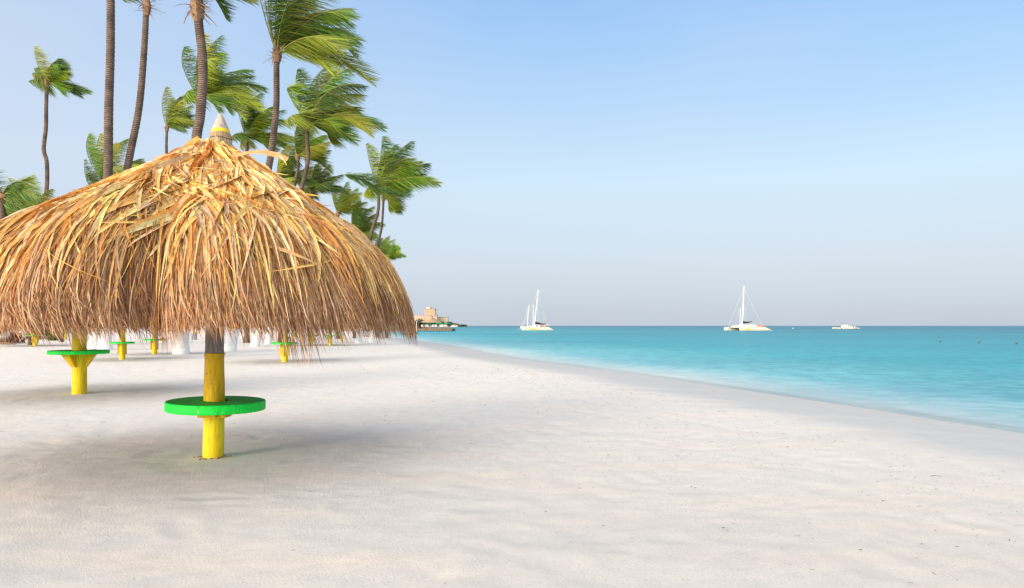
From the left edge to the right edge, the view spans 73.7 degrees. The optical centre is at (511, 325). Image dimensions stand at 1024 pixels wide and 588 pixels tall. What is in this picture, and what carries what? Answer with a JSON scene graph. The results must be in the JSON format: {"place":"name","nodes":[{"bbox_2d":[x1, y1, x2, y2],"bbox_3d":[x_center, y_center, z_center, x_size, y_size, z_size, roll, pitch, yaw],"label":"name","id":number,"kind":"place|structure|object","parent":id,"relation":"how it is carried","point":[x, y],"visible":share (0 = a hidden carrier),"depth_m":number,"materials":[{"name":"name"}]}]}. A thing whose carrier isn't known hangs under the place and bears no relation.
{"place":"outdoors","nodes":[
{"label":"outdoors","id":0,"kind":"place"},
{"bbox_2d":[191,332,197,339],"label":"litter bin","id":1,"kind":"object","parent":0,"point":[194,337],"visible":0.54,"depth_m":76.55,"materials":[{"name":"white paint"}]},
{"bbox_2d":[0,327,1023,587],"bbox_3d":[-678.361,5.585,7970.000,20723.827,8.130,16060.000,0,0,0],"label":"beach sand","id":2,"kind":"structure","parent":0,"point":[108,481],"depth_m":7.18,"materials":[{"name":"white sand"}]},
{"bbox_2d":[0,340,14,344],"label":"driftwood log","id":3,"kind":"object","parent":2,"relation":"on","point":[7,343],"visible":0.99,"depth_m":57.03,"materials":[{"name":"brown wood"}]},
{"bbox_2d":[0,330,26,342],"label":"dry brush pile","id":4,"kind":"object","parent":2,"relation":"on","point":[17,340],"visible":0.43,"depth_m":60.15,"materials":[{"name":"brown plant"}]},
{"bbox_2d":[0,170,49,342],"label":"palm tree","id":5,"kind":"object","parent":2,"relation":"on","point":[15,192],"visible":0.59,"depth_m":49.48,"materials":[{"name":"green plant"}]},
{"bbox_2d":[6,173,55,344],"bbox_3d":[-39.050,-5.364,55.780,5.309,14.339,3.922,0,0,-29],"label":"palm tree","id":6,"kind":"object","parent":2,"relation":"on","point":[47,193],"visible":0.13,"depth_m":55.75,"materials":[{"name":"green plant"}]},
{"bbox_2d":[25,329,41,345],"bbox_3d":[-37.889,-0.434,54.080,6.198,4.554,5.978,0,0,-36],"label":"thatched parasol","id":7,"kind":"object","parent":2,"relation":"on","point":[36,340],"visible":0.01,"depth_m":53.98,"materials":[{"name":"yellow plant"}]},
{"bbox_2d":[47,329,58,340],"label":"beach shrub","id":8,"kind":"object","parent":2,"relation":"on","point":[50,339],"visible":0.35,"depth_m":72.61,"materials":[{"name":"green plant"}]},
{"bbox_2d":[20,45,92,339],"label":"palm tree","id":9,"kind":"object","parent":2,"relation":"on","point":[57,73],"visible":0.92,"depth_m":69.83,"materials":[{"name":"green plant"}]},
{"bbox_2d":[97,0,114,349],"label":"palm tree","id":10,"kind":"object","parent":2,"relation":"on","point":[109,100],"visible":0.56,"depth_m":44.80,"materials":[{"name":"brown plant"}]},
{"bbox_2d":[84,133,145,184],"bbox_3d":[-34.198,-7.392,59.202,4.990,18.390,6.025,0,0,-35],"label":"palm tree","id":11,"kind":"object","parent":2,"relation":"on","point":[92,178],"visible":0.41,"depth_m":58.46,"materials":[{"name":"green plant"}]},
{"bbox_2d":[32,319,199,393],"bbox_3d":[-10.226,-0.415,16.043,5.300,4.554,5.489,0,0,0],"label":"thatched parasol","id":12,"kind":"object","parent":2,"relation":"on","point":[78,358],"visible":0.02,"depth_m":15.99,"materials":[{"name":"yellow paint"}]},
{"bbox_2d":[87,0,162,348],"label":"palm tree","id":13,"kind":"object","parent":2,"relation":"on","point":[147,6],"visible":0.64,"depth_m":45.85,"materials":[{"name":"brown plant"}]},
{"bbox_2d":[108,326,144,359],"bbox_3d":[-18.540,-0.363,32.419,4.530,4.417,4.697,0,0,0],"label":"thatched parasol","id":14,"kind":"object","parent":2,"relation":"on","point":[122,350],"depth_m":32.38,"materials":[{"name":"yellow paint"}]},
{"bbox_2d":[143,327,179,353],"bbox_3d":[-20.276,-0.412,38.677,4.782,4.554,4.958,0,0,-5],"label":"thatched parasol","id":15,"kind":"object","parent":2,"relation":"on","point":[154,348],"visible":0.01,"depth_m":38.63,"materials":[{"name":"yellow plant"}]},
{"bbox_2d":[151,86,194,337],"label":"palm tree","id":16,"kind":"object","parent":2,"relation":"on","point":[178,116],"visible":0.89,"depth_m":74.66,"materials":[{"name":"green plant"}]},
{"bbox_2d":[0,113,417,458],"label":"thatched parasol","id":17,"kind":"object","parent":2,"relation":"on","point":[216,230],"visible":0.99,"depth_m":6.58,"materials":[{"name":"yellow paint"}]},
{"bbox_2d":[193,455,230,459],"bbox_3d":[-3.652,1.596,8.294,0.456,0.028,0.279,0,0,0],"label":"sand rubble","id":18,"kind":"object","parent":2,"relation":"on","point":[210,458],"visible":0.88,"depth_m":8.28,"materials":[{"name":"beige sand"}]},
{"bbox_2d":[159,33,270,342],"bbox_3d":[-27.016,-11.606,62.632,7.419,27.215,12.100,0,0,-39],"label":"palm tree","id":19,"kind":"object","parent":2,"relation":"on","point":[234,85],"visible":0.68,"depth_m":59.80,"materials":[{"name":"green plant"}]},
{"bbox_2d":[172,0,259,353],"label":"palm tree","id":20,"kind":"object","parent":2,"relation":"on","point":[197,9],"visible":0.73,"depth_m":38.81,"materials":[{"name":"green plant"}]},
{"bbox_2d":[231,93,295,342],"bbox_3d":[-23.244,-9.919,64.460,6.216,23.463,5.053,0,0,-20],"label":"palm tree","id":21,"kind":"object","parent":2,"relation":"on","point":[257,125],"visible":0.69,"depth_m":63.65,"materials":[{"name":"green plant"}]},
{"bbox_2d":[229,323,339,361],"bbox_3d":[-10.188,-0.438,30.802,4.958,4.645,4.782,0,0,35],"label":"thatched parasol","id":22,"kind":"object","parent":2,"relation":"on","point":[284,355],"visible":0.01,"depth_m":30.72,"materials":[{"name":"yellow plant"}]},
{"bbox_2d":[276,144,317,341],"bbox_3d":[-19.713,-7.170,62.203,3.361,18.018,4.384,0,0,22],"label":"palm tree","id":23,"kind":"object","parent":2,"relation":"on","point":[282,167],"visible":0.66,"depth_m":61.31,"materials":[{"name":"green plant"}]},
{"bbox_2d":[264,117,333,343],"bbox_3d":[-18.113,-8.408,60.485,6.929,20.564,3.733,0,0,24],"label":"palm tree","id":24,"kind":"object","parent":2,"relation":"on","point":[317,149],"visible":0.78,"depth_m":59.67,"materials":[{"name":"green plant"}]},
{"bbox_2d":[224,0,383,350],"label":"palm tree","id":25,"kind":"object","parent":2,"relation":"on","point":[299,29],"visible":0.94,"depth_m":42.20,"materials":[{"name":"green plant"}]},
{"bbox_2d":[250,67,387,346],"bbox_3d":[-14.259,-9.586,53.073,10.993,22.977,5.976,0,0,23],"label":"palm tree","id":26,"kind":"object","parent":2,"relation":"on","point":[330,112],"visible":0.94,"depth_m":52.56,"materials":[{"name":"green plant"}]},
{"bbox_2d":[298,158,349,330],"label":"palm tree","id":27,"kind":"object","parent":2,"relation":"on","point":[325,182],"visible":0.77,"depth_m":79.66,"materials":[{"name":"green plant"}]},
{"bbox_2d":[325,323,357,345],"bbox_3d":[-14.959,-0.347,56.255,4.782,4.462,4.958,0,0,-22],"label":"thatched parasol","id":28,"kind":"object","parent":2,"relation":"on","point":[329,340],"visible":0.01,"depth_m":56.19,"materials":[{"name":"yellow plant"}]},
{"bbox_2d":[332,182,372,338],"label":"palm tree","id":29,"kind":"object","parent":2,"relation":"on","point":[343,203],"visible":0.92,"depth_m":84.55,"materials":[{"name":"green plant"}]},
{"bbox_2d":[351,195,385,337],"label":"palm tree","id":30,"kind":"object","parent":2,"relation":"on","point":[361,221],"visible":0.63,"depth_m":87.66,"materials":[{"name":"green plant"}]},
{"bbox_2d":[375,236,395,336],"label":"palm tree","id":31,"kind":"object","parent":2,"relation":"on","point":[382,245],"visible":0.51,"depth_m":99.38,"materials":[{"name":"green plant"}]},
{"bbox_2d":[369,186,413,341],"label":"palm tree","id":32,"kind":"object","parent":2,"relation":"on","point":[395,206],"visible":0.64,"depth_m":65.99,"materials":[{"name":"green plant"}]},
{"bbox_2d":[345,136,442,342],"bbox_3d":[-10.204,-7.894,61.302,8.204,19.452,7.600,0,0,0],"label":"palm tree","id":33,"kind":"object","parent":2,"relation":"on","point":[396,172],"visible":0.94,"depth_m":61.50,"materials":[{"name":"green plant"}]},
{"bbox_2d":[334,327,455,330],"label":"wooden pier","id":34,"kind":"structure","parent":2,"relation":"on","point":[435,329],"depth_m":231.42,"materials":[{"name":"brown wood"}]},
{"bbox_2d":[415,316,441,327],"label":"thatched bar","id":35,"kind":"object","parent":34,"relation":"on","point":[430,319],"visible":0.53,"depth_m":234.95,"materials":[{"name":"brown wood"}]},
{"bbox_2d":[384,241,406,337],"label":"palm tree","id":36,"kind":"object","parent":2,"relation":"on","point":[397,253],"visible":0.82,"depth_m":99.76,"materials":[{"name":"green plant"}]},
{"bbox_2d":[0,365,1016,582],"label":"seaweed scraps","id":37,"kind":"object","parent":2,"relation":"on","point":[634,453],"visible":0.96,"depth_m":9.91,"materials":[{"name":"plant"}]},
{"bbox_2d":[0,0,1023,325],"label":"sky","id":38,"kind":"structure","parent":0,"point":[619,162],"materials":[{"name":"blue"}]},
{"bbox_2d":[362,326,1023,433],"bbox_3d":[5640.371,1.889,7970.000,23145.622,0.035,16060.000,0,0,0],"label":"sea water","id":39,"kind":"structure","parent":0,"point":[959,374],"depth_m":39.58,"materials":[{"name":"teal liquid"}]},
{"bbox_2d":[520,290,552,329],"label":"catamaran","id":40,"kind":"object","parent":39,"relation":"on","point":[540,326],"visible":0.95,"depth_m":285.74,"materials":[{"name":"white plastic"}]},
{"bbox_2d":[724,289,771,330],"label":"catamaran","id":41,"kind":"object","parent":39,"relation":"on","point":[742,327],"visible":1,"depth_m":270.52,"materials":[{"name":"white plastic"}]},
{"bbox_2d":[832,323,859,328],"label":"motor boat","id":42,"kind":"object","parent":39,"relation":"on","point":[846,327],"visible":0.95,"depth_m":372.72,"materials":[{"name":"white plastic"}]},
{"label":"headland","id":43,"kind":"structure","parent":0,"visible":0},
{"bbox_2d":[414,315,422,320],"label":"hotel wing","id":44,"kind":"structure","parent":43,"relation":"on","point":[418,317],"depth_m":1330.00,"materials":[{"name":"beige paint"}]},
{"bbox_2d":[425,307,435,314],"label":"hotel tower","id":45,"kind":"structure","parent":43,"relation":"on","point":[429,311],"depth_m":1300.00,"materials":[{"name":"pink paint"}]},
{"bbox_2d":[423,315,437,324],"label":"hotel wing","id":46,"kind":"structure","parent":43,"relation":"on","point":[425,317],"depth_m":1260.00,"materials":[{"name":"beige paint"}]},
{"bbox_2d":[415,318,466,326],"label":"headland trees","id":47,"kind":"object","parent":43,"relation":"on","point":[461,325],"visible":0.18,"depth_m":1216.21,"materials":[{"name":"green plant"}]},
{"bbox_2d":[438,317,448,322],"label":"hotel wing","id":48,"kind":"structure","parent":43,"relation":"on","point":[444,319],"depth_m":1320.00,"materials":[{"name":"beige paint"}]}
]}

